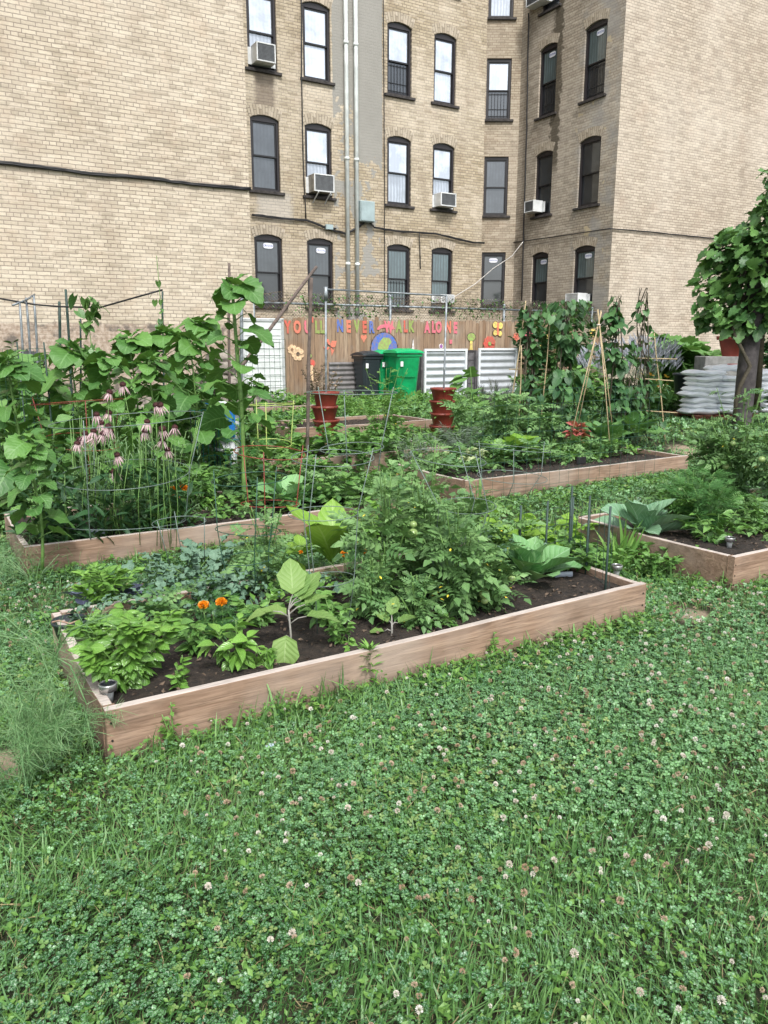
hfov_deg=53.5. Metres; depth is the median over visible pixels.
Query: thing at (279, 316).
wooden stake
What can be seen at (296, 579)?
eggplant
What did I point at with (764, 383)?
soil bag
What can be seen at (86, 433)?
coneflower
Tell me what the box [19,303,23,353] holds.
garden pole
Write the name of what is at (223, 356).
stone
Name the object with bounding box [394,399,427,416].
leafy plant
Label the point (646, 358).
bamboo cane
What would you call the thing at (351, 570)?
marigold
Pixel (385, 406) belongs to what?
tomato plant
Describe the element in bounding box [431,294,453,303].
air conditioner
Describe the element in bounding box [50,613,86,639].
plant pot
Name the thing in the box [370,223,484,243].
wall cable
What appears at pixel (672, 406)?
shrub
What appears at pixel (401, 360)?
wheeled bin
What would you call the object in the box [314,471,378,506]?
leafy plant
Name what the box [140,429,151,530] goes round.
coneflower
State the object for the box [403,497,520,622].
tomato plant
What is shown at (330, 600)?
pepper plant
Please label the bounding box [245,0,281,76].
window
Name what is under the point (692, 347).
squash plant
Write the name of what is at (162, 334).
garden pole
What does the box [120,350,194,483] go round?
sunflower
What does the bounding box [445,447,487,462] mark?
lettuce
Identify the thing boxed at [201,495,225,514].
pepper plant
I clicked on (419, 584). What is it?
tomato plant
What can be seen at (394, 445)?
leafy plant
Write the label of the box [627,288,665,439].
bean vine
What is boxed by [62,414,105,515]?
flax
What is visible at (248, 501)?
tomato cage
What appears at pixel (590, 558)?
bean plant
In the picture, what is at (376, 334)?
wooden fence
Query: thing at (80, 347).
garden pole
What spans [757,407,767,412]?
soil bag
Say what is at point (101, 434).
coneflower
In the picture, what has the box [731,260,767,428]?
trunk
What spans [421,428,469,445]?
leafy plant
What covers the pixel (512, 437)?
cabbage
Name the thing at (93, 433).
coneflower
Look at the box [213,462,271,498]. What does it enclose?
pepper plant
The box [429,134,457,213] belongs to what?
window
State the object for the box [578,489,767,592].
raised bed
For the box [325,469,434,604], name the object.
tomato plant
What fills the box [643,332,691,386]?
squash plant
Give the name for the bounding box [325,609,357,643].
pepper plant
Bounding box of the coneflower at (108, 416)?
[102,409,119,511]
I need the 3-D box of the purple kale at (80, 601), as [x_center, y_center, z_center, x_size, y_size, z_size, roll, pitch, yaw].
[-1.677,0.468,4.221,0.219,0.087,0.170,7,14,28]
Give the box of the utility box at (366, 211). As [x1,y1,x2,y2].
[359,200,374,222]
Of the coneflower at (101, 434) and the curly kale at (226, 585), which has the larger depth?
the coneflower at (101, 434)
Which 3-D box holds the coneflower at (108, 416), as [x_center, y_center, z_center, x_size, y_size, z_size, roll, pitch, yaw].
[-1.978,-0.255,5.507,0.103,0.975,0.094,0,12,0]
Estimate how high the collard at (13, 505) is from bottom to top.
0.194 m
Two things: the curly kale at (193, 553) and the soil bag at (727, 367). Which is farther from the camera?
the soil bag at (727, 367)
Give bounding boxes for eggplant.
[246,558,341,663]
[369,596,417,635]
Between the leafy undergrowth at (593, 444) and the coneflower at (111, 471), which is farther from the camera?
the leafy undergrowth at (593, 444)
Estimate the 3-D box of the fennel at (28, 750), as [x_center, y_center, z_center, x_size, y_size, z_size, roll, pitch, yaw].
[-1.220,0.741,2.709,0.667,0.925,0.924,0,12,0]
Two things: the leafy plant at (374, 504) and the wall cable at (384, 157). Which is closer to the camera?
the leafy plant at (374, 504)
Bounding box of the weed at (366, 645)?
[357,639,384,692]
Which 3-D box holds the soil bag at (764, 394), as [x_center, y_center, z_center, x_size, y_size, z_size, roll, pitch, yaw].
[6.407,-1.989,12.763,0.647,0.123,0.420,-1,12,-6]
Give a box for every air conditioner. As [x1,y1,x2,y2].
[247,41,275,68]
[306,173,334,203]
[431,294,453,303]
[432,192,455,208]
[524,200,544,213]
[526,0,552,9]
[565,293,589,302]
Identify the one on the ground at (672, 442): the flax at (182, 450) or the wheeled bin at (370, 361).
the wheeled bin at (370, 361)
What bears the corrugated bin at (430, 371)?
on the ground at (672, 442)
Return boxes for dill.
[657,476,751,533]
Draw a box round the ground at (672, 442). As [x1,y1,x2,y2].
[0,390,767,1023]
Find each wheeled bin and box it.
[351,351,383,400]
[375,350,395,398]
[383,348,423,400]
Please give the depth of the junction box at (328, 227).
18.98 m
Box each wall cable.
[0,161,250,189]
[252,214,364,234]
[301,0,306,218]
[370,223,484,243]
[383,0,384,300]
[419,233,420,268]
[454,242,522,296]
[513,228,608,242]
[521,13,528,300]
[609,228,713,238]
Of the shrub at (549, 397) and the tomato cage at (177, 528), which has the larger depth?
the shrub at (549, 397)
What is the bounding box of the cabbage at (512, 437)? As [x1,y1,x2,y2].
[491,432,545,453]
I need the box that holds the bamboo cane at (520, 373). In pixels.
[519,346,521,414]
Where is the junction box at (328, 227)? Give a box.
[325,224,335,229]
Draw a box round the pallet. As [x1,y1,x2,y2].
[657,410,762,420]
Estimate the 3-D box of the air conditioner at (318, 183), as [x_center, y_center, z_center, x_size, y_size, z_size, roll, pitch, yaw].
[-1.525,-7.915,18.684,0.751,0.636,0.368,-7,14,-29]
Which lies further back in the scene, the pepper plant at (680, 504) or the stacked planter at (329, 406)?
the stacked planter at (329, 406)
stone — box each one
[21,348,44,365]
[197,371,227,390]
[205,349,232,361]
[220,362,236,374]
[226,374,244,384]
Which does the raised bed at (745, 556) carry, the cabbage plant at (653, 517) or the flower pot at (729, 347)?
the cabbage plant at (653, 517)
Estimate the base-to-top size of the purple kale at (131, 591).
0.087 m
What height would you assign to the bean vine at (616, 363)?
1.935 m
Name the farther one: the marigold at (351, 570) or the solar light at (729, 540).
the solar light at (729, 540)
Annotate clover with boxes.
[0,396,767,1023]
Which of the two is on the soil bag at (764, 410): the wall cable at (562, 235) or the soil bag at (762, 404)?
the soil bag at (762, 404)
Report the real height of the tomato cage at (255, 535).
0.766 m
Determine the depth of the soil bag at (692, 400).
12.29 m
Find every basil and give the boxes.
[62,602,188,692]
[71,561,144,602]
[165,655,191,689]
[228,593,283,627]
[431,611,457,627]
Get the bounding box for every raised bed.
[4,483,397,579]
[51,539,646,763]
[191,399,312,421]
[237,441,447,478]
[258,414,432,439]
[396,446,688,502]
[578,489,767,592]
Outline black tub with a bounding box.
[672,373,687,407]
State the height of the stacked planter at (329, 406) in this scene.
0.948 m
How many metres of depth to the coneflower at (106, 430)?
5.26 m
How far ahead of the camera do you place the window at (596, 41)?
19.79 m
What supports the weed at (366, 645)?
on the ground at (672, 442)
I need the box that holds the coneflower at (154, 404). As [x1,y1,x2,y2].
[152,401,164,544]
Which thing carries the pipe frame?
on the ground at (672, 442)
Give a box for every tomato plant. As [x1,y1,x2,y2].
[227,501,318,596]
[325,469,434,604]
[336,554,406,624]
[339,367,421,441]
[357,572,456,633]
[366,440,473,594]
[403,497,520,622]
[430,475,546,566]
[457,543,536,613]
[676,416,757,490]
[685,387,767,502]
[740,412,767,499]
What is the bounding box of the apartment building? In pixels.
[0,0,767,407]
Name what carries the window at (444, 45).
in the apartment building
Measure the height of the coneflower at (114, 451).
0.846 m
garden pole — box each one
[12,293,35,305]
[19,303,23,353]
[25,298,30,353]
[33,296,41,418]
[58,301,61,408]
[64,289,74,417]
[79,319,81,385]
[162,291,164,385]
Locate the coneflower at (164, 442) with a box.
[153,437,170,544]
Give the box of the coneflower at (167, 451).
[161,446,174,543]
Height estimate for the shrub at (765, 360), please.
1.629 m
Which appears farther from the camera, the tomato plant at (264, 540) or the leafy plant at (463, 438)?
the leafy plant at (463, 438)
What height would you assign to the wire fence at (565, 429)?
1.097 m
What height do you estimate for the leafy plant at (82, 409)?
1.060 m
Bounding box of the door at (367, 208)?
[361,201,374,220]
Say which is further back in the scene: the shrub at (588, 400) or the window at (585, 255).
the window at (585, 255)
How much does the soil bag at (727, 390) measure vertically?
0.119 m
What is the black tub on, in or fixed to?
on the ground at (672, 442)
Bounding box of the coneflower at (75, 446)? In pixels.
[70,440,88,525]
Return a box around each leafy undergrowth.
[0,437,342,529]
[1,443,34,472]
[66,537,461,604]
[107,522,546,639]
[115,463,378,528]
[245,416,434,457]
[262,388,310,406]
[403,429,650,480]
[643,480,767,540]
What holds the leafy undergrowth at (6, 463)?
on the raised bed
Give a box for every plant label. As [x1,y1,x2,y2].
[90,526,104,534]
[555,569,572,577]
[576,457,585,463]
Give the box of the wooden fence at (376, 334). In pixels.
[257,316,598,396]
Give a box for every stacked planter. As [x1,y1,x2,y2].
[311,391,339,436]
[429,387,455,433]
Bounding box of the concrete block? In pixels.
[694,356,737,375]
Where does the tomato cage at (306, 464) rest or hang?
on the raised bed at (577, 599)
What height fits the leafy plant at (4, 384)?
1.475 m
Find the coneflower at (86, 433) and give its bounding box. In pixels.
[79,430,92,491]
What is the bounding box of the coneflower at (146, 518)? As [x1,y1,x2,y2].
[84,389,203,541]
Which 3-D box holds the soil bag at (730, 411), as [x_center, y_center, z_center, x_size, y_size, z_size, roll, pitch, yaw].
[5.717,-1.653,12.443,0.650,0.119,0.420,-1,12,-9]
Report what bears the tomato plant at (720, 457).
on the raised bed at (745, 556)
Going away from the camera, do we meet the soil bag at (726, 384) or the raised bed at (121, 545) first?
the raised bed at (121, 545)
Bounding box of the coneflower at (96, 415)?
[91,411,108,534]
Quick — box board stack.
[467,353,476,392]
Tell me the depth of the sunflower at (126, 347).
8.16 m
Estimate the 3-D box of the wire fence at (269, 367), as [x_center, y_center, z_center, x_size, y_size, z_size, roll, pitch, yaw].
[-1.962,-2.099,12.236,0.857,1.333,0.062,-7,14,-28]
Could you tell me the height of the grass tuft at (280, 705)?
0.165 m
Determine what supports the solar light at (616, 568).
on the raised bed at (577, 599)
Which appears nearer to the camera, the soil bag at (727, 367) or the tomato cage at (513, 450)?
the tomato cage at (513, 450)
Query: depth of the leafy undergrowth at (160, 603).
3.93 m
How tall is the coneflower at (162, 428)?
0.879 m
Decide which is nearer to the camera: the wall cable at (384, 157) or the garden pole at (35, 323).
the garden pole at (35, 323)
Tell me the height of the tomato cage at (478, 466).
0.891 m
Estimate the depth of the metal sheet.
16.51 m
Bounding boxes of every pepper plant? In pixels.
[153,609,188,634]
[172,461,229,509]
[173,617,207,655]
[197,612,261,671]
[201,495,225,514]
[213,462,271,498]
[254,645,277,669]
[286,590,353,615]
[301,594,353,628]
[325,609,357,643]
[338,637,357,651]
[646,483,718,522]
[674,509,754,543]
[732,494,767,534]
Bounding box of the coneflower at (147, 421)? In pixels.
[140,418,158,535]
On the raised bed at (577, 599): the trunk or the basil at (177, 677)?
the basil at (177, 677)
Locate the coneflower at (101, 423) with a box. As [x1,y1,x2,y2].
[95,419,112,533]
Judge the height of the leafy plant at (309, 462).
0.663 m
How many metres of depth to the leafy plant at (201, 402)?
8.45 m
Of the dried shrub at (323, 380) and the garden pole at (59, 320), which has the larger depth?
the dried shrub at (323, 380)
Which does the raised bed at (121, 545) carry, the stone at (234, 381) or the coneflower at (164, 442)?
the coneflower at (164, 442)
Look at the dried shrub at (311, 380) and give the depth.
15.58 m
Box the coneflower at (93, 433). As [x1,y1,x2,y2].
[85,428,105,535]
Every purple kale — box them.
[61,589,98,604]
[115,584,143,596]
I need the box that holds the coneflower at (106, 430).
[99,423,119,534]
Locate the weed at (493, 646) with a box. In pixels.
[485,632,516,664]
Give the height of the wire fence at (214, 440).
0.954 m
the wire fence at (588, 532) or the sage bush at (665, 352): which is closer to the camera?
the wire fence at (588, 532)
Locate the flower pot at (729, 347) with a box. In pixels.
[713,332,738,355]
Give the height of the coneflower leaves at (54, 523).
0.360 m
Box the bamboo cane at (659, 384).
[654,333,665,444]
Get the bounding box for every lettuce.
[285,498,382,564]
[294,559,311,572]
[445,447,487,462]
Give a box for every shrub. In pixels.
[301,365,324,401]
[310,361,342,390]
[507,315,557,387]
[507,374,576,410]
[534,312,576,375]
[563,364,624,410]
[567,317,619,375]
[600,387,678,415]
[655,390,684,416]
[763,333,767,368]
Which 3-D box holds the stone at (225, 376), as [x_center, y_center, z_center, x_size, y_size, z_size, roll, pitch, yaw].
[-2.887,-2.299,13.017,0.580,0.479,0.531,-10,16,-38]
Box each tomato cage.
[29,395,130,481]
[48,409,203,539]
[152,511,205,565]
[211,467,286,599]
[233,445,305,528]
[249,400,294,457]
[288,445,373,633]
[306,387,397,472]
[410,445,496,597]
[474,442,550,504]
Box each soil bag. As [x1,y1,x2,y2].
[676,390,717,398]
[676,408,720,414]
[678,403,717,408]
[679,397,719,403]
[680,369,726,376]
[680,386,722,392]
[683,376,723,382]
[683,381,723,387]
[703,364,737,371]
[715,393,734,397]
[717,387,734,393]
[717,398,733,403]
[717,403,733,408]
[718,381,735,387]
[718,408,757,414]
[721,375,764,381]
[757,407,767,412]
[760,402,767,406]
[761,391,767,396]
[762,369,767,375]
[762,381,767,385]
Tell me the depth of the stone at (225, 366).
12.81 m
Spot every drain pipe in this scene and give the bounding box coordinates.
[343,0,349,313]
[353,0,359,313]
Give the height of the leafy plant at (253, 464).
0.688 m
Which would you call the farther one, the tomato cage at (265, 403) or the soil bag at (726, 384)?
the soil bag at (726, 384)
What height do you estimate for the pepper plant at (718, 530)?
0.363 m
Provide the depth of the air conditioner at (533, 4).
21.02 m
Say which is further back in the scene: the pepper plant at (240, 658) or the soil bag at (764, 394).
the soil bag at (764, 394)
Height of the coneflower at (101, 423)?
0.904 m
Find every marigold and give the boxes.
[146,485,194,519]
[160,593,248,641]
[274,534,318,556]
[281,550,311,567]
[316,543,368,578]
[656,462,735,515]
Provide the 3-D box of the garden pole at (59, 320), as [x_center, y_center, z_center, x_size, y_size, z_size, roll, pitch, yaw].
[-4.809,-2.160,11.300,0.189,1.864,0.044,0,12,0]
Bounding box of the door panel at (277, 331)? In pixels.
[239,318,285,398]
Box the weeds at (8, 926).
[0,386,767,1023]
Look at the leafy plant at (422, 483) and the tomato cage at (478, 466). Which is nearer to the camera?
the tomato cage at (478, 466)
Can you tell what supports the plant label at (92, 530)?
on the raised bed at (121, 545)
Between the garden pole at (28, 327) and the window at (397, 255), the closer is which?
the garden pole at (28, 327)
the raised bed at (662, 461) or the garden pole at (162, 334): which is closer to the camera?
the raised bed at (662, 461)
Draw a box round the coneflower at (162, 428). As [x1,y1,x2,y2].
[158,425,168,548]
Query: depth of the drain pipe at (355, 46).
18.95 m
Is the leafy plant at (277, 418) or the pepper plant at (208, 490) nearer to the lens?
the pepper plant at (208, 490)
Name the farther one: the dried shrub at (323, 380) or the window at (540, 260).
the window at (540, 260)
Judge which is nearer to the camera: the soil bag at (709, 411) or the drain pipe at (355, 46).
the soil bag at (709, 411)
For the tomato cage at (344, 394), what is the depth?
7.71 m
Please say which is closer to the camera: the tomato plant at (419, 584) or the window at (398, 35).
the tomato plant at (419, 584)
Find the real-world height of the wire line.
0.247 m
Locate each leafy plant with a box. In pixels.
[0,349,52,441]
[0,399,34,444]
[0,414,77,507]
[1,339,20,407]
[31,378,93,454]
[164,388,249,467]
[224,438,286,483]
[247,411,304,429]
[249,419,326,453]
[253,447,338,494]
[311,392,378,416]
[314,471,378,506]
[315,423,394,471]
[327,457,414,497]
[342,477,432,540]
[343,496,401,553]
[363,424,433,462]
[380,506,460,547]
[381,467,448,515]
[390,432,451,467]
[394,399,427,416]
[420,422,488,454]
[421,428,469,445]
[437,388,530,450]
[452,397,493,414]
[478,395,572,445]
[546,447,578,459]
[570,449,608,458]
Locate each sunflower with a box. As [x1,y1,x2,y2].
[0,350,58,504]
[3,428,75,569]
[5,368,78,469]
[39,337,124,468]
[68,347,164,491]
[108,329,183,443]
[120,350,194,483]
[139,324,205,466]
[155,330,239,463]
[176,314,235,434]
[197,274,273,500]
[236,377,277,456]
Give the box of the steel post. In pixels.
[240,297,242,379]
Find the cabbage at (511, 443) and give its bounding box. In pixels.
[481,440,525,456]
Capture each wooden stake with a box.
[227,263,230,400]
[236,266,317,370]
[305,278,312,457]
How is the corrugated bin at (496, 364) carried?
on the ground at (672, 442)
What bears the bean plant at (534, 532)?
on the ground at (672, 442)
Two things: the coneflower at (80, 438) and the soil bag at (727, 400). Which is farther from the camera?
the soil bag at (727, 400)
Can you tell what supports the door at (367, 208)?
in the utility box at (366, 211)
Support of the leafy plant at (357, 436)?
in the raised bed at (339, 459)
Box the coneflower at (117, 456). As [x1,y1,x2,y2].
[114,451,124,532]
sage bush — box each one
[576,340,655,399]
[617,332,685,386]
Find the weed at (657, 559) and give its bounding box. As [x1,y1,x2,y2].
[612,541,683,578]
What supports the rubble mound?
on the ground at (672, 442)
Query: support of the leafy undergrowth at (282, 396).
on the raised bed at (271, 408)
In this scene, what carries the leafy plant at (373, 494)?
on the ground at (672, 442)
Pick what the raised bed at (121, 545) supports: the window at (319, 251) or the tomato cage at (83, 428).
the tomato cage at (83, 428)
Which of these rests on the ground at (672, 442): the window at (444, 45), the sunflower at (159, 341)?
the sunflower at (159, 341)
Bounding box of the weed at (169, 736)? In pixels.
[157,702,181,754]
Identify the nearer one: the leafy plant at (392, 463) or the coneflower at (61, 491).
the coneflower at (61, 491)
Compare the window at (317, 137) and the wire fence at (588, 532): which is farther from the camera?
the window at (317, 137)
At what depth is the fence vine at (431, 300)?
17.41 m
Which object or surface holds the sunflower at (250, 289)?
on the raised bed at (121, 545)
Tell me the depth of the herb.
8.32 m
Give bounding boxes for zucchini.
[581,418,642,443]
[610,409,669,435]
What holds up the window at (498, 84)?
in the apartment building
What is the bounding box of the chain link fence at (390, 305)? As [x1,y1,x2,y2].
[253,292,596,322]
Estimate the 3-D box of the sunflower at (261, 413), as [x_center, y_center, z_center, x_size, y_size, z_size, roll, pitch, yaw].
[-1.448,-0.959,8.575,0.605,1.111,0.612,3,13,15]
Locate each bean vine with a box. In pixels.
[68,293,111,414]
[149,256,166,384]
[510,303,544,434]
[526,298,614,440]
[576,295,655,446]
[582,377,672,440]
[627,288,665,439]
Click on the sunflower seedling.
(471, 372)
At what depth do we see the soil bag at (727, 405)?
12.26 m
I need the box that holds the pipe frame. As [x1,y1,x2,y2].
[324,287,447,391]
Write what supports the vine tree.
on the ground at (672, 442)
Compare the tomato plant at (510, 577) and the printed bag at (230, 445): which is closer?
the tomato plant at (510, 577)
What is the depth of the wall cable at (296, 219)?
18.63 m
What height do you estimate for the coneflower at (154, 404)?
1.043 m
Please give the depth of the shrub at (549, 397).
12.80 m
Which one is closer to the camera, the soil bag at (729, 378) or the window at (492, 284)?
the soil bag at (729, 378)
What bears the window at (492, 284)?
in the apartment building
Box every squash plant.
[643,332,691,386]
[653,335,721,393]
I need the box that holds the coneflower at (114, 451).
[105,428,124,521]
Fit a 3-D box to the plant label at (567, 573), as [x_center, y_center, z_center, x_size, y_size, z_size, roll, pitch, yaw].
[1.074,0.415,4.557,0.110,0.163,0.010,-2,13,-10]
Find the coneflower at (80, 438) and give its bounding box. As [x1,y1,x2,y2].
[76,436,88,524]
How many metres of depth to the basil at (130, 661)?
3.02 m
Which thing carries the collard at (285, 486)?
on the raised bed at (121, 545)
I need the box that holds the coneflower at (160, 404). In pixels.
[157,401,170,548]
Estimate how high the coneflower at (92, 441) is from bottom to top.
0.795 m
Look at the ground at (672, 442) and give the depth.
2.25 m
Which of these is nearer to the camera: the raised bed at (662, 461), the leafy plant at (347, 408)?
the raised bed at (662, 461)
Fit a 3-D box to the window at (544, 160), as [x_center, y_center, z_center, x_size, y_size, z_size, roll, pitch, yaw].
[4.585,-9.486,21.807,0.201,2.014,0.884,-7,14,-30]
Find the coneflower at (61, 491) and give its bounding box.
[0,381,144,543]
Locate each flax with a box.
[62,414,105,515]
[92,406,204,523]
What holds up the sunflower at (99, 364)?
on the ground at (672, 442)
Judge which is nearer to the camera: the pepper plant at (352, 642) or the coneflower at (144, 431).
the pepper plant at (352, 642)
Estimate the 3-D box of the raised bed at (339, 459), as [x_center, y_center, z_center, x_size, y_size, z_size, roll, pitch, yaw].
[-0.508,-0.591,8.927,2.313,0.331,1.110,-7,14,-31]
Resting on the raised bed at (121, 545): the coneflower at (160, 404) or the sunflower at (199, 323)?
the coneflower at (160, 404)
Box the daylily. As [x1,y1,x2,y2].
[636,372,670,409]
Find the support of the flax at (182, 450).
on the raised bed at (121, 545)
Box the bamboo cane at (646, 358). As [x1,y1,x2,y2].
[595,357,673,358]
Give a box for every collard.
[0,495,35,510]
[257,474,325,508]
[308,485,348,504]
[485,533,583,582]
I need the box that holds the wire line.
[0,289,162,307]
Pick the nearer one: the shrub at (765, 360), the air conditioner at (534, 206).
the shrub at (765, 360)
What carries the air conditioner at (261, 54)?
attached to the apartment building
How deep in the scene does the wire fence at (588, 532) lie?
4.52 m
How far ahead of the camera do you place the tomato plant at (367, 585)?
3.85 m
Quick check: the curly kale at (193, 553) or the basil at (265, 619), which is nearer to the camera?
the basil at (265, 619)
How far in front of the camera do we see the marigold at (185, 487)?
6.01 m
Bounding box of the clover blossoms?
[0,580,767,1023]
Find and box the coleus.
[561,421,592,447]
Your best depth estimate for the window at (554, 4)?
20.92 m
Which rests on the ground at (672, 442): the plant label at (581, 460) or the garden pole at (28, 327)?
the garden pole at (28, 327)
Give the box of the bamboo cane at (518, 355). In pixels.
[506,301,525,435]
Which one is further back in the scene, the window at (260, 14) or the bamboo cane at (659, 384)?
the window at (260, 14)
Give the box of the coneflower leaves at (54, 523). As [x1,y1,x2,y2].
[2,498,92,543]
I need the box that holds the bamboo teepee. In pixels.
[571,309,613,454]
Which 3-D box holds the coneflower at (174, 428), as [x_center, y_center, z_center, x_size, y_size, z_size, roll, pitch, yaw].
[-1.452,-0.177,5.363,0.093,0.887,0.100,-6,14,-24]
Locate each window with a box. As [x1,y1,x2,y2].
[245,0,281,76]
[246,104,284,195]
[250,224,287,308]
[300,0,334,85]
[301,113,336,200]
[303,229,337,309]
[384,11,415,100]
[384,235,413,311]
[385,126,414,208]
[428,239,455,312]
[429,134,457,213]
[431,23,459,108]
[480,253,506,308]
[482,157,509,217]
[485,59,512,121]
[487,0,516,19]
[530,142,554,219]
[530,244,550,311]
[534,33,559,121]
[538,0,561,16]
[572,126,603,210]
[572,237,597,308]
[578,8,610,105]
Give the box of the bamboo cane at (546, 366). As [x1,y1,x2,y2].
[539,325,549,441]
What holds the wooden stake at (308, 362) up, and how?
on the ground at (672, 442)
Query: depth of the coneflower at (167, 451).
5.46 m
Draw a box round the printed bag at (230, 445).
[202,401,239,467]
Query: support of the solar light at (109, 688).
on the raised bed at (577, 599)
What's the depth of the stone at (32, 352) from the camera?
12.11 m
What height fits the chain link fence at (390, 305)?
2.360 m
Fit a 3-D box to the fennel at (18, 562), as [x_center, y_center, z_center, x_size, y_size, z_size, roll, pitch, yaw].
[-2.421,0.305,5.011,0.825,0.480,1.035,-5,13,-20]
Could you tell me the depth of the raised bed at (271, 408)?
13.29 m
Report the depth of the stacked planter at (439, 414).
10.13 m
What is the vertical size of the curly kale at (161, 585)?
0.195 m
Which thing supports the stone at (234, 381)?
on the rubble mound
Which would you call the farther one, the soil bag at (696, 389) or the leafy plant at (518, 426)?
the soil bag at (696, 389)
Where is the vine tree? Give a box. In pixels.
[683,168,767,422]
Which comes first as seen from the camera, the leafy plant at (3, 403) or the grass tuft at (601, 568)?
the grass tuft at (601, 568)
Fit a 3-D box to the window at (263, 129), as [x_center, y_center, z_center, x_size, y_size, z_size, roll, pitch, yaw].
[-2.811,-8.537,17.977,0.904,1.954,0.201,-7,14,-29]
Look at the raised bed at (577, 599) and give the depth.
3.49 m
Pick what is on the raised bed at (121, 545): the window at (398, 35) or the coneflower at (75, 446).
the coneflower at (75, 446)
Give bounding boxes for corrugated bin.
[411,349,467,397]
[467,348,517,395]
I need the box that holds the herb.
[397,430,438,463]
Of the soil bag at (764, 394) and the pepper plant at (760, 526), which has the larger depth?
the soil bag at (764, 394)
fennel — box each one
[0,531,80,601]
[0,600,136,805]
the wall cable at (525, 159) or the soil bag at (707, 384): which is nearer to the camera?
the soil bag at (707, 384)
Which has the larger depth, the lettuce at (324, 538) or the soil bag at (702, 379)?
the soil bag at (702, 379)
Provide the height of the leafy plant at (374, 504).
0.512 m
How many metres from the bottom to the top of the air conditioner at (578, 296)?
0.244 m
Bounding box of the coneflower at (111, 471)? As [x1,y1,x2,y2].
[109,468,121,534]
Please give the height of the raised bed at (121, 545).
0.371 m
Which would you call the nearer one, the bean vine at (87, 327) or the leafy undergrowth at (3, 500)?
the leafy undergrowth at (3, 500)
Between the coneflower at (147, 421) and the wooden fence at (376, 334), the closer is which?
the coneflower at (147, 421)
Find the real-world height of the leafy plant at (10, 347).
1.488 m
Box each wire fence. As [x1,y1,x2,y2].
[0,342,54,471]
[189,408,240,469]
[234,339,286,413]
[469,385,659,495]
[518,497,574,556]
[568,486,613,589]
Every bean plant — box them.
[480,508,549,543]
[535,513,599,551]
[546,530,619,570]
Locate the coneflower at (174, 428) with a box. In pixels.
[168,424,179,544]
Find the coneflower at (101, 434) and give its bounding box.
[95,430,110,535]
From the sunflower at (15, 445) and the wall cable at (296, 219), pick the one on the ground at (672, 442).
the sunflower at (15, 445)
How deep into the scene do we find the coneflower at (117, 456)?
5.46 m
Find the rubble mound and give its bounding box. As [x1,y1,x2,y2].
[134,388,279,412]
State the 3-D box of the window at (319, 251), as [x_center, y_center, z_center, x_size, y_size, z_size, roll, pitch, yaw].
[-1.615,-6.105,19.215,0.904,1.954,0.201,-7,14,-29]
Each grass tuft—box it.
[154,715,207,747]
[262,687,301,720]
[300,676,361,701]
[581,515,655,572]
[600,539,633,574]
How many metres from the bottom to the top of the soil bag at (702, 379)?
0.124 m
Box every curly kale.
[62,593,113,623]
[112,581,167,612]
[121,534,250,590]
[181,562,266,607]
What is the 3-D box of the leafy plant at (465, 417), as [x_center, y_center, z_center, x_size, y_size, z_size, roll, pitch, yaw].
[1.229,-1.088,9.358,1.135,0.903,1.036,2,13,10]
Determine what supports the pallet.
on the ground at (672, 442)
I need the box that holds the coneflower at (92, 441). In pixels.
[86,436,99,519]
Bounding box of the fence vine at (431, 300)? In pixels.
[255,291,596,321]
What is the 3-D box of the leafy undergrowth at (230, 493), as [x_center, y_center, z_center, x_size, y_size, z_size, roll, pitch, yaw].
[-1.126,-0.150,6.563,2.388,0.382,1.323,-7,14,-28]
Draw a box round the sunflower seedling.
[449,366,508,425]
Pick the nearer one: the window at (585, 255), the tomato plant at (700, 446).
the tomato plant at (700, 446)
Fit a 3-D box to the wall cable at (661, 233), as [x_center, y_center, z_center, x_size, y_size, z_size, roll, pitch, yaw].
[10.148,-7.891,22.155,9.962,0.060,0.046,-7,14,-29]
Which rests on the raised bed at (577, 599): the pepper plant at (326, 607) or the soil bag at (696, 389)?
the pepper plant at (326, 607)
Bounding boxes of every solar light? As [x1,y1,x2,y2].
[98,679,117,701]
[611,563,622,575]
[724,536,735,547]
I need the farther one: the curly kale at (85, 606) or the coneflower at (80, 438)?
the coneflower at (80, 438)
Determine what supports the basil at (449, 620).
on the raised bed at (577, 599)
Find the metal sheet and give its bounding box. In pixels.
[329,362,355,398]
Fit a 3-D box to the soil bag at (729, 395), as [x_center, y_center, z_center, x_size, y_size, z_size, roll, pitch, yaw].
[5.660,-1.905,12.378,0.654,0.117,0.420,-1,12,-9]
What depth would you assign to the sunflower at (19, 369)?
6.30 m
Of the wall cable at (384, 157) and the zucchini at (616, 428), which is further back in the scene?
the wall cable at (384, 157)
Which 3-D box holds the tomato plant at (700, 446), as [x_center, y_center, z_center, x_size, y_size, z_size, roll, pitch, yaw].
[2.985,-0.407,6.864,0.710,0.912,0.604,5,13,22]
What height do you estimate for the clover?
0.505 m
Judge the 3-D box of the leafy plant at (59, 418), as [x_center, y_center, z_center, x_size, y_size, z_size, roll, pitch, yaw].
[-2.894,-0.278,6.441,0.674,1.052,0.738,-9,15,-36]
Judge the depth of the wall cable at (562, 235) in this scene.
21.29 m
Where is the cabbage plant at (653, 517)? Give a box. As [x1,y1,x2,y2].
[582,498,708,534]

